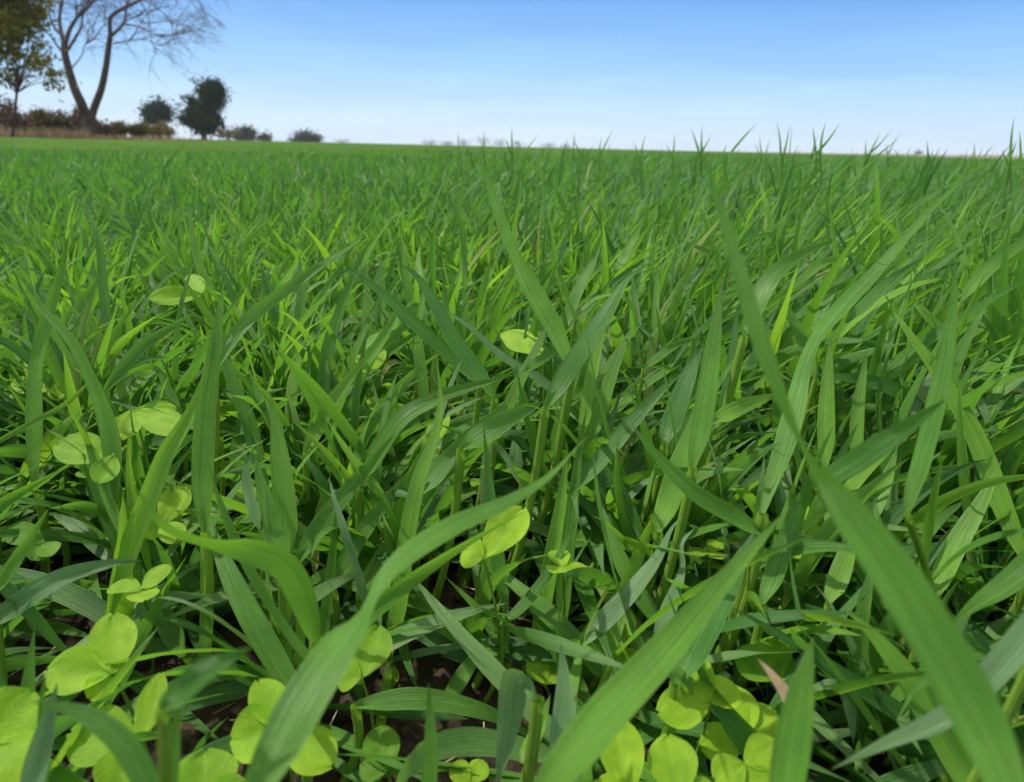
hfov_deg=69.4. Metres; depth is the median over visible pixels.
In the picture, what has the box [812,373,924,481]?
wheat plant
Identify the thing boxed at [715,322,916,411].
wheat plant
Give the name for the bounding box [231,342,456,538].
wheat plant
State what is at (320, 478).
wheat plant
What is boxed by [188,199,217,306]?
wheat plant
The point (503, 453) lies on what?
wheat plant
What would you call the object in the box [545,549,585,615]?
clover
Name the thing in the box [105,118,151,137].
hedge shrub
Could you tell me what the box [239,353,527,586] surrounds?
wheat plant
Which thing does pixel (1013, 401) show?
wheat plant
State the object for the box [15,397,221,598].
wheat plant
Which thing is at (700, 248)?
wheat plant
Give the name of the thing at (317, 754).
clover
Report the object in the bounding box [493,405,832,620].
wheat plant
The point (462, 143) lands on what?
tree
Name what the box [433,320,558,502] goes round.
wheat plant
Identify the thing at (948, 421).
wheat plant
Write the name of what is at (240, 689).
wheat plant
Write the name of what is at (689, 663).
wheat plant
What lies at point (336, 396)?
wheat plant
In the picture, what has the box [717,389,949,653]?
wheat plant
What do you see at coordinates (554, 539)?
wheat plant
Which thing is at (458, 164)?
wheat plant
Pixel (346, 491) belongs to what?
wheat plant
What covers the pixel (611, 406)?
wheat plant
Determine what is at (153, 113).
round tree
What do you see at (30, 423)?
wheat plant
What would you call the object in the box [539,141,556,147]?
tree
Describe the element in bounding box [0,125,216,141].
dry grass
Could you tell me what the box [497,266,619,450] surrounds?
wheat plant
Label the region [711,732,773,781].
clover
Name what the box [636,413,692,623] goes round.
wheat plant
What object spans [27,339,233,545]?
wheat plant
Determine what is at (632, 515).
wheat plant
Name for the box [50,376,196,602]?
wheat plant
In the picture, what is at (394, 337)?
wheat plant
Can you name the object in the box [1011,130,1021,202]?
wheat plant
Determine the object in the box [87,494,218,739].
wheat plant
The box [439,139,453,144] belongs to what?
tree
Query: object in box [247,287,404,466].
wheat plant
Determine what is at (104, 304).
wheat plant
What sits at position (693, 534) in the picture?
wheat plant
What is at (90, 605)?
wheat plant
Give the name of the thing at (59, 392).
clover
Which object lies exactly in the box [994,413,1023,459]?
wheat plant
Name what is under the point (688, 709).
clover
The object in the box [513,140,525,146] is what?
tree
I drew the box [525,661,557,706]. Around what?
clover
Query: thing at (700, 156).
wheat plant
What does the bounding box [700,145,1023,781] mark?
wheat plant
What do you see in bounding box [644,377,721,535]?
wheat plant
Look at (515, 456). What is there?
wheat plant
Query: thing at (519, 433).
wheat plant
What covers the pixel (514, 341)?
clover
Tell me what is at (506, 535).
clover
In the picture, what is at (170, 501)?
clover
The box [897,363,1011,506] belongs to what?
wheat plant
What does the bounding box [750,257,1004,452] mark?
wheat plant
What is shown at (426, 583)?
clover
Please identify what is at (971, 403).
wheat plant
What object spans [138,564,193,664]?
wheat plant
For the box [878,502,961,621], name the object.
wheat plant
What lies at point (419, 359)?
wheat plant
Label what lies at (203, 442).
wheat plant
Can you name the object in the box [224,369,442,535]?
wheat plant
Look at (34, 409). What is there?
wheat plant
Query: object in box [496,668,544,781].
wheat plant
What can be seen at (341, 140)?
tree
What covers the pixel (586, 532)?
wheat plant
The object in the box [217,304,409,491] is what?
wheat plant
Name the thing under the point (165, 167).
wheat plant
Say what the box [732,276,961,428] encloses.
wheat plant
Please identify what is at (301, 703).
wheat plant
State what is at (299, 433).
wheat plant
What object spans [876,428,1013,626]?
wheat plant
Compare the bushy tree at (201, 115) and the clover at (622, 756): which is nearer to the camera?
the clover at (622, 756)
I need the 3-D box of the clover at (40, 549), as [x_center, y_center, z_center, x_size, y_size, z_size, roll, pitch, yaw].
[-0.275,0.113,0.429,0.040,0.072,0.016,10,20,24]
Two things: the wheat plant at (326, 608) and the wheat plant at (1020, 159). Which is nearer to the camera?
the wheat plant at (326, 608)
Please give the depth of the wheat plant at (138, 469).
0.46 m
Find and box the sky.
[0,0,1023,155]
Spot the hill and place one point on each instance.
(969, 156)
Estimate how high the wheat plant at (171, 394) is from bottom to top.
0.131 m
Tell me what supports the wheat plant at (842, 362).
on the ground at (436, 670)
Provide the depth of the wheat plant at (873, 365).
0.48 m
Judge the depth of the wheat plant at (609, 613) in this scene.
0.36 m
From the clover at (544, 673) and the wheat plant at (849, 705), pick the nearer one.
the wheat plant at (849, 705)
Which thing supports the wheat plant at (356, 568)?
on the ground at (436, 670)
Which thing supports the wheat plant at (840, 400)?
on the ground at (436, 670)
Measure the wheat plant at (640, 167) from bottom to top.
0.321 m
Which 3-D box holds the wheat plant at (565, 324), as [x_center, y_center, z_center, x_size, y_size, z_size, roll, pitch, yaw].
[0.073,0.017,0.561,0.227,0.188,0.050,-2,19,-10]
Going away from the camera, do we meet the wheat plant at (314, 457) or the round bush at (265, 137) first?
the wheat plant at (314, 457)
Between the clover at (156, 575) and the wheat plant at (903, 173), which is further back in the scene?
the wheat plant at (903, 173)
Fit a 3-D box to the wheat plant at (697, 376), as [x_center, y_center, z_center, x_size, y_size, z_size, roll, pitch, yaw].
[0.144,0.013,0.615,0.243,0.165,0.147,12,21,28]
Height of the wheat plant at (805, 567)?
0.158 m
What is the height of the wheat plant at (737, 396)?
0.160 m
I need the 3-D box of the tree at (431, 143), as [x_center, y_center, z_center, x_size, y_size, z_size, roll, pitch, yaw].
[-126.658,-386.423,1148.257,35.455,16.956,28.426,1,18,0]
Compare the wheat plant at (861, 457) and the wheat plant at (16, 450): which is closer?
the wheat plant at (861, 457)
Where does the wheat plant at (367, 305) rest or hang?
on the ground at (436, 670)
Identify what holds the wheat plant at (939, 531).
on the ground at (436, 670)
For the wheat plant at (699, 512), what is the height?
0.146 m
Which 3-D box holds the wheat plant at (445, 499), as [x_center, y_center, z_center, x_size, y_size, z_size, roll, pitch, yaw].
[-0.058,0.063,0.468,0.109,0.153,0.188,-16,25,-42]
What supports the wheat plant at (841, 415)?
on the ground at (436, 670)
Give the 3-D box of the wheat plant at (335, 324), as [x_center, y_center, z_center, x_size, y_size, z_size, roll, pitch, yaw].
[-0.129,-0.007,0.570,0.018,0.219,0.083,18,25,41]
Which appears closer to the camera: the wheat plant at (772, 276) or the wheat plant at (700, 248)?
the wheat plant at (772, 276)
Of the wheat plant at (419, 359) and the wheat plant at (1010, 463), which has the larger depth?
the wheat plant at (419, 359)
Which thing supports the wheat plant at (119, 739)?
on the ground at (436, 670)
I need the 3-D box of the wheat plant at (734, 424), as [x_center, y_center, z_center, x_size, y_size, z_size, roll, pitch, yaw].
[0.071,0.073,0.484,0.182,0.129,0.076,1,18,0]
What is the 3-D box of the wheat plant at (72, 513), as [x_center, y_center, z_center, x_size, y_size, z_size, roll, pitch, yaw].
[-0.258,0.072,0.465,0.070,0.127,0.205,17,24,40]
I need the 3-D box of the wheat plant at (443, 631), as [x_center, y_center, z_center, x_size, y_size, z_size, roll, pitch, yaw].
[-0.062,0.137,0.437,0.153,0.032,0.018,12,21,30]
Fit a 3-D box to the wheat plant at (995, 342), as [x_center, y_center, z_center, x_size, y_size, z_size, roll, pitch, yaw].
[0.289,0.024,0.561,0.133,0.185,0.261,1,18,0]
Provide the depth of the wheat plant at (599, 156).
1.70 m
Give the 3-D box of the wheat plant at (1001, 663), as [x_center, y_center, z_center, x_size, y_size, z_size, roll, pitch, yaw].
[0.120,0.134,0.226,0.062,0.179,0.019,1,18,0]
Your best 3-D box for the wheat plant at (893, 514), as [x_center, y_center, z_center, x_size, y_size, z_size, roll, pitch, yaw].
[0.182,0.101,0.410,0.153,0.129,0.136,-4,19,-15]
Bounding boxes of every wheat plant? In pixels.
[0,301,37,342]
[0,318,143,522]
[0,362,109,594]
[0,377,264,532]
[0,404,122,544]
[0,508,48,685]
[0,559,140,623]
[0,565,236,679]
[0,581,67,651]
[3,620,88,639]
[4,351,150,557]
[12,437,226,605]
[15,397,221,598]
[20,670,57,781]
[24,347,229,522]
[25,230,69,573]
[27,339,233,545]
[29,279,121,512]
[30,701,158,781]
[36,359,268,516]
[42,438,301,600]
[45,455,277,655]
[49,512,113,559]
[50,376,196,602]
[59,511,95,567]
[63,426,264,517]
[67,277,97,329]
[79,199,123,354]
[79,412,134,615]
[81,389,159,582]
[82,443,277,637]
[86,488,370,767]
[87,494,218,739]
[104,312,194,397]
[105,332,217,615]
[114,401,224,535]
[121,364,187,486]
[128,382,262,545]
[134,486,322,781]
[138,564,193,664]
[156,646,253,781]
[161,146,181,220]
[176,395,323,487]
[186,307,417,462]
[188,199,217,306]
[191,278,224,658]
[212,231,368,502]
[215,392,417,598]
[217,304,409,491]
[219,349,475,535]
[220,294,396,526]
[220,361,383,454]
[221,331,265,474]
[221,384,401,616]
[223,459,478,629]
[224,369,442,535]
[225,353,425,527]
[231,335,404,566]
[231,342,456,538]
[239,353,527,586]
[242,448,265,606]
[244,436,586,781]
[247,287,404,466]
[248,253,304,433]
[253,433,327,626]
[255,455,286,647]
[263,334,438,460]
[265,345,322,461]
[269,300,361,463]
[270,393,304,670]
[287,391,415,496]
[290,420,388,715]
[291,434,393,631]
[293,453,452,612]
[296,349,378,510]
[300,371,425,701]
[301,355,365,525]
[308,332,337,491]
[312,377,480,528]
[313,233,378,440]
[320,354,388,511]
[320,479,531,676]
[320,495,338,636]
[323,330,460,557]
[326,361,494,605]
[327,269,481,501]
[328,472,406,631]
[340,375,511,610]
[340,579,512,691]
[340,687,527,781]
[342,284,403,459]
[355,535,393,611]
[357,452,486,616]
[360,257,385,350]
[375,356,442,781]
[380,365,417,449]
[382,426,443,672]
[397,261,498,579]
[398,303,640,465]
[413,266,432,429]
[421,682,437,781]
[423,401,543,600]
[430,290,611,449]
[430,343,688,558]
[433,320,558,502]
[444,356,672,547]
[444,374,756,512]
[445,633,492,694]
[446,311,584,437]
[446,577,546,684]
[448,307,643,520]
[456,406,693,557]
[457,139,464,191]
[457,538,578,587]
[459,554,553,665]
[462,311,558,589]
[462,352,659,494]
[470,288,718,532]
[472,297,735,481]
[473,365,643,588]
[476,391,722,569]
[477,152,574,584]
[480,441,523,603]
[481,132,485,191]
[481,413,776,540]
[484,522,575,702]
[489,321,647,534]
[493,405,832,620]
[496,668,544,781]
[497,261,651,612]
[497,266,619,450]
[500,258,577,496]
[506,129,513,193]
[509,405,574,543]
[512,136,536,198]
[516,385,689,610]
[518,403,778,692]
[519,401,656,498]
[519,643,575,763]
[527,304,703,478]
[532,443,566,683]
[533,327,626,504]
[534,506,790,781]
[536,332,846,536]
[542,274,771,444]
[551,397,774,556]
[552,223,641,373]
[552,369,685,601]
[556,293,640,417]
[556,411,585,618]
[561,288,691,498]
[567,480,814,572]
[572,136,583,195]
[572,407,742,529]
[572,431,775,587]
[573,517,680,694]
[577,435,813,632]
[578,325,631,468]
[584,355,802,573]
[585,463,762,690]
[596,134,610,194]
[596,447,645,613]
[597,356,832,608]
[602,307,818,449]
[612,283,757,428]
[621,442,798,552]
[622,300,815,489]
[622,336,703,465]
[623,418,661,487]
[629,299,906,563]
[629,528,694,724]
[630,423,765,671]
[631,277,821,413]
[634,135,645,203]
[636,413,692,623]
[638,394,695,739]
[642,367,898,517]
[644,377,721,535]
[645,280,722,636]
[645,341,703,521]
[646,261,709,361]
[651,263,658,334]
[658,336,751,636]
[661,529,755,735]
[667,135,674,187]
[668,235,729,287]
[670,262,813,456]
[675,416,860,736]
[677,394,773,559]
[683,334,1014,572]
[684,439,851,683]
[686,327,981,463]
[686,453,861,773]
[691,129,709,194]
[694,280,908,463]
[694,465,976,699]
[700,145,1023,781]
[702,426,937,655]
[705,239,871,464]
[707,302,737,483]
[710,164,980,669]
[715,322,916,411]
[717,127,752,212]
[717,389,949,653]
[730,336,1023,608]
[732,274,1023,551]
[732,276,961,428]
[733,335,855,463]
[737,489,797,687]
[743,289,1023,622]
[743,354,1022,452]
[745,407,1023,592]
[746,393,1000,570]
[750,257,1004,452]
[754,380,1010,466]
[755,134,770,199]
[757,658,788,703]
[766,419,909,727]
[768,292,818,515]
[768,459,986,677]
[769,637,813,781]
[772,357,893,495]
[777,123,789,192]
[789,551,1023,781]
[795,622,1023,766]
[799,280,1023,459]
[799,346,1023,492]
[803,340,1023,493]
[805,277,938,471]
[807,122,839,207]
[808,257,858,336]
[809,225,995,417]
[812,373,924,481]
[813,399,945,513]
[814,334,936,597]
[814,584,1023,781]
[814,679,856,742]
[815,446,897,670]
[817,334,834,468]
[817,346,867,572]
[822,350,1023,568]
[824,296,1023,455]
[825,340,1023,523]
[825,455,1023,675]
[826,523,1023,759]
[830,379,1019,643]
[831,295,966,564]
[832,613,1023,781]
[833,279,1023,469]
[835,344,1023,541]
[842,607,982,781]
[849,330,1023,490]
[852,684,883,747]
[855,131,890,199]
[855,373,1023,607]
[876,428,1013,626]
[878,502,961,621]
[884,243,1023,485]
[885,294,1023,617]
[893,335,1021,551]
[894,147,910,190]
[896,660,1009,754]
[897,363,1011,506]
[903,256,957,592]
[904,373,1023,620]
[907,462,1000,665]
[909,293,940,358]
[910,743,930,764]
[924,237,1023,402]
[931,406,1023,562]
[932,420,994,621]
[934,483,1023,620]
[935,351,1023,465]
[935,382,1021,603]
[936,550,1023,781]
[941,439,1023,609]
[947,371,1023,619]
[950,613,1023,726]
[959,306,993,374]
[961,370,1023,485]
[961,405,1023,580]
[961,421,993,627]
[963,336,1021,579]
[966,547,1023,704]
[974,145,992,183]
[978,488,1023,620]
[981,414,1008,542]
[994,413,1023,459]
[1002,120,1016,206]
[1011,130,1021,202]
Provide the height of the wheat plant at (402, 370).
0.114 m
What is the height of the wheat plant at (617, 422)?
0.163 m
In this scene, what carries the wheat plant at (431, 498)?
on the ground at (436, 670)
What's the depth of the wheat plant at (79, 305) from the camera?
0.63 m
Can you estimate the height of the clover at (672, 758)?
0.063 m
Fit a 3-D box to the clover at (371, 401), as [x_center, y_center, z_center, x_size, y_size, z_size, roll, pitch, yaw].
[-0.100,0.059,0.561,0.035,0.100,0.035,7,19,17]
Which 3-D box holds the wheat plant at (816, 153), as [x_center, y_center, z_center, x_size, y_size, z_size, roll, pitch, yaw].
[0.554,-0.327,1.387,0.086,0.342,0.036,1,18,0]
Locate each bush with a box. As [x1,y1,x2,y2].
[214,124,241,139]
[233,120,262,140]
[257,129,276,140]
[286,127,324,141]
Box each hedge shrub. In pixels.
[0,93,34,131]
[24,104,72,133]
[64,103,115,136]
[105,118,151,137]
[139,120,179,139]
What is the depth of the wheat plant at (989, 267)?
0.51 m
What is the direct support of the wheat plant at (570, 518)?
on the ground at (436, 670)
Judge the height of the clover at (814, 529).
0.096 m
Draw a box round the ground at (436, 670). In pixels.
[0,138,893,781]
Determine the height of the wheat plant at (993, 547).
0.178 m
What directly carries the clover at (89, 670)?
on the ground at (436, 670)
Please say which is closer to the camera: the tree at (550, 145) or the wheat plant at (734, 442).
the wheat plant at (734, 442)
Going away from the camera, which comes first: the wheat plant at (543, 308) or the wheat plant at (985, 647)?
the wheat plant at (985, 647)
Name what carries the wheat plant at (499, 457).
on the ground at (436, 670)
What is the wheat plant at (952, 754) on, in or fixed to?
on the ground at (436, 670)
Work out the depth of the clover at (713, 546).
0.40 m
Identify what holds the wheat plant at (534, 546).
on the ground at (436, 670)
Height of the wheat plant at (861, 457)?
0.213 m
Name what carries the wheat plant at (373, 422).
on the ground at (436, 670)
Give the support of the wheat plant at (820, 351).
on the ground at (436, 670)
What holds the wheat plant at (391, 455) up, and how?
on the ground at (436, 670)
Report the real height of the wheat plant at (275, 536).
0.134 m
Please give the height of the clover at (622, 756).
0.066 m
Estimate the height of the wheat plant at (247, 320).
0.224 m
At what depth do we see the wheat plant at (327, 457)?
0.44 m
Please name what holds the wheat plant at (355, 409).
on the ground at (436, 670)
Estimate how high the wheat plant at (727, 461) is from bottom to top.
0.182 m
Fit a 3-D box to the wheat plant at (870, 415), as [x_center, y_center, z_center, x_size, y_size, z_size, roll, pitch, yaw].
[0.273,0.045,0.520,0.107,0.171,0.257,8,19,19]
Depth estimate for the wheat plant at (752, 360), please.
0.57 m
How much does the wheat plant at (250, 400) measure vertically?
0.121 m
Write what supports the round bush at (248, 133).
on the ground at (436, 670)
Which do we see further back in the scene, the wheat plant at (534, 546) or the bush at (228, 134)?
the bush at (228, 134)
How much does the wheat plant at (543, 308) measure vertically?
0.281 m
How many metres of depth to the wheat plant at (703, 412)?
0.39 m
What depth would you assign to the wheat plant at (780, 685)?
0.24 m
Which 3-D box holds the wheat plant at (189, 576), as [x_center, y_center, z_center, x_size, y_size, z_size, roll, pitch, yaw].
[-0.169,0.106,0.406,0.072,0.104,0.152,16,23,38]
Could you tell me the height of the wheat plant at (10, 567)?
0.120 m
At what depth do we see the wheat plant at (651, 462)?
0.46 m
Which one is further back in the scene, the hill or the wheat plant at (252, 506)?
the hill
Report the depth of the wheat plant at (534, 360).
0.47 m
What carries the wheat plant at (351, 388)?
on the ground at (436, 670)
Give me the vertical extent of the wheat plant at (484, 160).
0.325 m
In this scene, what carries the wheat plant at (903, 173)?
on the ground at (436, 670)
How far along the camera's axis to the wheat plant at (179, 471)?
0.54 m
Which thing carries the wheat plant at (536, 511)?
on the ground at (436, 670)
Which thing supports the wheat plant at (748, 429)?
on the ground at (436, 670)
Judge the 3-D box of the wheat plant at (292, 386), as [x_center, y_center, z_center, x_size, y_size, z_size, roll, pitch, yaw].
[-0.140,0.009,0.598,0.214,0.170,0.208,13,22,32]
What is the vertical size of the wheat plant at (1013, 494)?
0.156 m
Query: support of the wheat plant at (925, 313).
on the ground at (436, 670)
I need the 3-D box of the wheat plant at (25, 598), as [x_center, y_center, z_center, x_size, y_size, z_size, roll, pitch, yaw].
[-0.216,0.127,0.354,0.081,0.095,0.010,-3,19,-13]
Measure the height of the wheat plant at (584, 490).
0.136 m
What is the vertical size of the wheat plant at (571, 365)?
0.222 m
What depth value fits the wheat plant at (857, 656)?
0.33 m
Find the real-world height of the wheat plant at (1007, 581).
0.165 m
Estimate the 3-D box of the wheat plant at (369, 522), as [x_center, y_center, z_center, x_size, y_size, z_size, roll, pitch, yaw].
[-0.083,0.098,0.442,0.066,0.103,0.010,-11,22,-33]
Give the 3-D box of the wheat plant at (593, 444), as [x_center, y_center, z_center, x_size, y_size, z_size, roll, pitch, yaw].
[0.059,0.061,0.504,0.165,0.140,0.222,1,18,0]
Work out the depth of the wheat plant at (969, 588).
0.43 m
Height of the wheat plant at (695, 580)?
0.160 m
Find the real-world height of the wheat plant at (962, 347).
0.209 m
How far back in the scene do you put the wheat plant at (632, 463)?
0.52 m
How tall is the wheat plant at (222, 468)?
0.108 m
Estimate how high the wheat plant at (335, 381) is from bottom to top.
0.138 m
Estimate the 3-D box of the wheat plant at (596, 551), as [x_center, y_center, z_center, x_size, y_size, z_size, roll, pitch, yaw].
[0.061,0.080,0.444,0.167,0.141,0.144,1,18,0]
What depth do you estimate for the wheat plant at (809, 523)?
0.39 m
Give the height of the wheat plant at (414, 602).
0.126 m
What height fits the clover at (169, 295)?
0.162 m
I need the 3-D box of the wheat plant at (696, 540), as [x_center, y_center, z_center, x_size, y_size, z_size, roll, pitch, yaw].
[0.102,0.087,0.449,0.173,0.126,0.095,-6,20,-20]
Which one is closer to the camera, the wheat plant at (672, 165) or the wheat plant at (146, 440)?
the wheat plant at (146, 440)
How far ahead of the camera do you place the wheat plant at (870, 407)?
0.50 m
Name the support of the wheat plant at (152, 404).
on the ground at (436, 670)
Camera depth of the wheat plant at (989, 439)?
0.43 m
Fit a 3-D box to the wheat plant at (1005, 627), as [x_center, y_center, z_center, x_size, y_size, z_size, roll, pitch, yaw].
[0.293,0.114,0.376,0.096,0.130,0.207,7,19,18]
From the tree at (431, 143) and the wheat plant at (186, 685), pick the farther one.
the tree at (431, 143)
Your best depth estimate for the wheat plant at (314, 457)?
0.53 m
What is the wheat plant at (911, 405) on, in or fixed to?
on the ground at (436, 670)
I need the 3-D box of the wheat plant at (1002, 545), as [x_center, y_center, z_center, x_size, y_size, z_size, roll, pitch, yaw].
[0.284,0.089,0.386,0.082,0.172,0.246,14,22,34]
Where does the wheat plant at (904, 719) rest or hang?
on the ground at (436, 670)
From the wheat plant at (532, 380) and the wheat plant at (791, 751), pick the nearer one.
the wheat plant at (791, 751)
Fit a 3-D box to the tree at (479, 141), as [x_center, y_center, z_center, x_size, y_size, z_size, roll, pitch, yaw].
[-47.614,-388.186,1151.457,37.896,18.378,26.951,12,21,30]
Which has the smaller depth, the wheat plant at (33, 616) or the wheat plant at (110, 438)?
the wheat plant at (33, 616)
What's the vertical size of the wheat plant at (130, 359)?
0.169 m
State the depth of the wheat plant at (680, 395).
0.46 m
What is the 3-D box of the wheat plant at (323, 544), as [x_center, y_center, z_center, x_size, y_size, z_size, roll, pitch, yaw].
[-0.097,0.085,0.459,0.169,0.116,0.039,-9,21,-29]
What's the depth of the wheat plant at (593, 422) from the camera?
0.47 m
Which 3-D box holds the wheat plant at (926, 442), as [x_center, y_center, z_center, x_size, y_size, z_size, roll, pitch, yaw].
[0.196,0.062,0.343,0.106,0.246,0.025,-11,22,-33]
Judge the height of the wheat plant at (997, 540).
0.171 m
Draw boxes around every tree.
[0,0,81,136]
[37,0,237,136]
[133,93,177,128]
[172,70,234,139]
[334,137,348,142]
[421,138,440,144]
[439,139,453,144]
[455,139,468,145]
[469,136,494,145]
[494,137,506,146]
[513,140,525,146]
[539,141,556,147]
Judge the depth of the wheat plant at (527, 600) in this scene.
0.39 m
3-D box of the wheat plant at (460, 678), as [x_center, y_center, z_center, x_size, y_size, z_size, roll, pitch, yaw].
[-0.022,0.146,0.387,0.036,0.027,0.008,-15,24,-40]
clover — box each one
[0,686,38,781]
[3,521,60,619]
[10,362,64,473]
[44,612,148,753]
[53,432,121,503]
[66,672,167,781]
[75,471,108,584]
[104,517,140,558]
[107,564,172,674]
[115,401,181,546]
[145,485,191,565]
[149,274,209,310]
[178,748,243,781]
[219,447,248,467]
[230,678,337,781]
[236,484,271,527]
[338,624,392,728]
[356,349,385,396]
[359,725,399,781]
[366,397,403,458]
[420,416,449,456]
[424,554,430,588]
[449,759,488,781]
[460,505,529,652]
[463,476,479,541]
[500,325,544,404]
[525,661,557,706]
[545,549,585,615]
[595,607,636,663]
[597,721,644,781]
[647,733,710,781]
[656,660,740,756]
[686,539,727,577]
[699,686,778,761]
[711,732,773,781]
[735,638,794,681]
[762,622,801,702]
[791,505,819,558]
[899,482,905,495]
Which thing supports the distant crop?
on the ground at (436, 670)
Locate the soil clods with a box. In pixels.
[17,360,849,781]
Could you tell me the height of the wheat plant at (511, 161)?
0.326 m
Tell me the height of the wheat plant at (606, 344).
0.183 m
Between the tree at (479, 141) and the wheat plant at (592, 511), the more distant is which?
the tree at (479, 141)
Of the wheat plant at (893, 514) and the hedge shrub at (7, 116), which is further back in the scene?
the hedge shrub at (7, 116)
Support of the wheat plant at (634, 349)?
on the ground at (436, 670)
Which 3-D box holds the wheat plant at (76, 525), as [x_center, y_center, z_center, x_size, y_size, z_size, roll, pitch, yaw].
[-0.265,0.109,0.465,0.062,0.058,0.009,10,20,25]
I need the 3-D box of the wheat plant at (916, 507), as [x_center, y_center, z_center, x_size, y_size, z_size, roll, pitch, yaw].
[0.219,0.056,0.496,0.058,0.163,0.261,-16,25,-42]
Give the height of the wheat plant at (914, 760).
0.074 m
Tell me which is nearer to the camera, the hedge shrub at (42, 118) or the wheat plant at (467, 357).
the wheat plant at (467, 357)
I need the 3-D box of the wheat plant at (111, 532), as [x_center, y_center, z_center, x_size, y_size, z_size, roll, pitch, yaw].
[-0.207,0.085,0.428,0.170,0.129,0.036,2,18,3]
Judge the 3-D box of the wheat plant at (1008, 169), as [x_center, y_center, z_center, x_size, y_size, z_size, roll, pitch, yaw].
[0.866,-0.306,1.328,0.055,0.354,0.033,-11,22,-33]
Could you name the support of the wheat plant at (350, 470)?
on the ground at (436, 670)
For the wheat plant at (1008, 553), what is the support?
on the ground at (436, 670)
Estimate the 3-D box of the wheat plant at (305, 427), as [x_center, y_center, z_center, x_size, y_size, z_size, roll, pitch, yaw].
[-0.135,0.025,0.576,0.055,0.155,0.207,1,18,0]
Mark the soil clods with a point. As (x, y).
(189, 732)
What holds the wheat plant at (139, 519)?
on the ground at (436, 670)
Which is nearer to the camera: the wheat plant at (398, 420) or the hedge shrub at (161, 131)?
the wheat plant at (398, 420)
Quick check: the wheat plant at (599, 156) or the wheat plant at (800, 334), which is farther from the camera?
the wheat plant at (599, 156)
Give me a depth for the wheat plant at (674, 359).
0.54 m
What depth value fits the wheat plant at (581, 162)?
1.90 m
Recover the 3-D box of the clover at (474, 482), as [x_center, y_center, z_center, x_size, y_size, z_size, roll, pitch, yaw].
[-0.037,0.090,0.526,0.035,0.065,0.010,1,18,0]
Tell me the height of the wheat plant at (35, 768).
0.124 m
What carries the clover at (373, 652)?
on the ground at (436, 670)
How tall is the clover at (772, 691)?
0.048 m
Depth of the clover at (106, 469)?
0.42 m
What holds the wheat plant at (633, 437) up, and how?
on the ground at (436, 670)
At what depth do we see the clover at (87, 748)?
0.27 m
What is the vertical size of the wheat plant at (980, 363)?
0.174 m
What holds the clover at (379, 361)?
on the ground at (436, 670)
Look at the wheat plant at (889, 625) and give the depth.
0.34 m
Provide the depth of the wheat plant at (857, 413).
0.47 m
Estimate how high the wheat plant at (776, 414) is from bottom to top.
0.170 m
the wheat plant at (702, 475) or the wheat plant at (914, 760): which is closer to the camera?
the wheat plant at (914, 760)
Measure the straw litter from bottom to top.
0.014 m
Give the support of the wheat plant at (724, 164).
on the ground at (436, 670)
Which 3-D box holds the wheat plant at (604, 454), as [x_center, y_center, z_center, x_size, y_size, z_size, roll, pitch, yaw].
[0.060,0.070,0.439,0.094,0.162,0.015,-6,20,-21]
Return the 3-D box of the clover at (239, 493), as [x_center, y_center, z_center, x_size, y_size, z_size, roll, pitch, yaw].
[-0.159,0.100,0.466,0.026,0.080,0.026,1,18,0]
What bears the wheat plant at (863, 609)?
on the ground at (436, 670)
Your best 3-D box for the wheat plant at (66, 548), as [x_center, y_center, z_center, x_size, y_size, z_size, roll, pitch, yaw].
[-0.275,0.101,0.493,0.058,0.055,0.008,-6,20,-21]
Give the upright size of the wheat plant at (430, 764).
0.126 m
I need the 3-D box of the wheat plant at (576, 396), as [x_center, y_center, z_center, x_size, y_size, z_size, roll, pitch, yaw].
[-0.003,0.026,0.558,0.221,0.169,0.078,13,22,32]
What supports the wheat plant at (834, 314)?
on the ground at (436, 670)
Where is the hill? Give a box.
[715,151,1023,158]
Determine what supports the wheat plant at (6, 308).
on the ground at (436, 670)
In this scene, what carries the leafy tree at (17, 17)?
in the dry grass at (57, 133)
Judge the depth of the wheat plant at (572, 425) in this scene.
0.54 m
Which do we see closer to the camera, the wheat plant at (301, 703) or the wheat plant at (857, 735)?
the wheat plant at (301, 703)
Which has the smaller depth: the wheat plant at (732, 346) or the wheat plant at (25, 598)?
the wheat plant at (25, 598)
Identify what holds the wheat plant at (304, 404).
on the ground at (436, 670)
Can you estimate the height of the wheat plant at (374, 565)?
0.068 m
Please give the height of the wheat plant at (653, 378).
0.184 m
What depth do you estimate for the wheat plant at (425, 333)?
0.53 m
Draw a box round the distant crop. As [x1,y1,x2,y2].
[0,137,1023,163]
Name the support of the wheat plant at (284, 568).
on the ground at (436, 670)
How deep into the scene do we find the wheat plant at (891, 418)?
0.47 m
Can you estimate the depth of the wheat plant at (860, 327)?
0.57 m
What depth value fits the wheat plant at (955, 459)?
0.51 m
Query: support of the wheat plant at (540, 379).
on the ground at (436, 670)
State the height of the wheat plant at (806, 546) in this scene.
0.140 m
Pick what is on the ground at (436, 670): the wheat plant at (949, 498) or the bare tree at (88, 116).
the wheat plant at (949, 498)
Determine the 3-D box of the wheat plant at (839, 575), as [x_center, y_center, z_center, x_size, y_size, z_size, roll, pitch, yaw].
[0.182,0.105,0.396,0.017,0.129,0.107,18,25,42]
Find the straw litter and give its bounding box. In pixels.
[33,535,817,775]
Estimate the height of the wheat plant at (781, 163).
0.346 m
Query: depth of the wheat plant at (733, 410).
0.43 m
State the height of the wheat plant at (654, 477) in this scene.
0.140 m
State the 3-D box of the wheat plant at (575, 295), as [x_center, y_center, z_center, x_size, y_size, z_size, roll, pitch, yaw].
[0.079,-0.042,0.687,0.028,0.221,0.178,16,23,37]

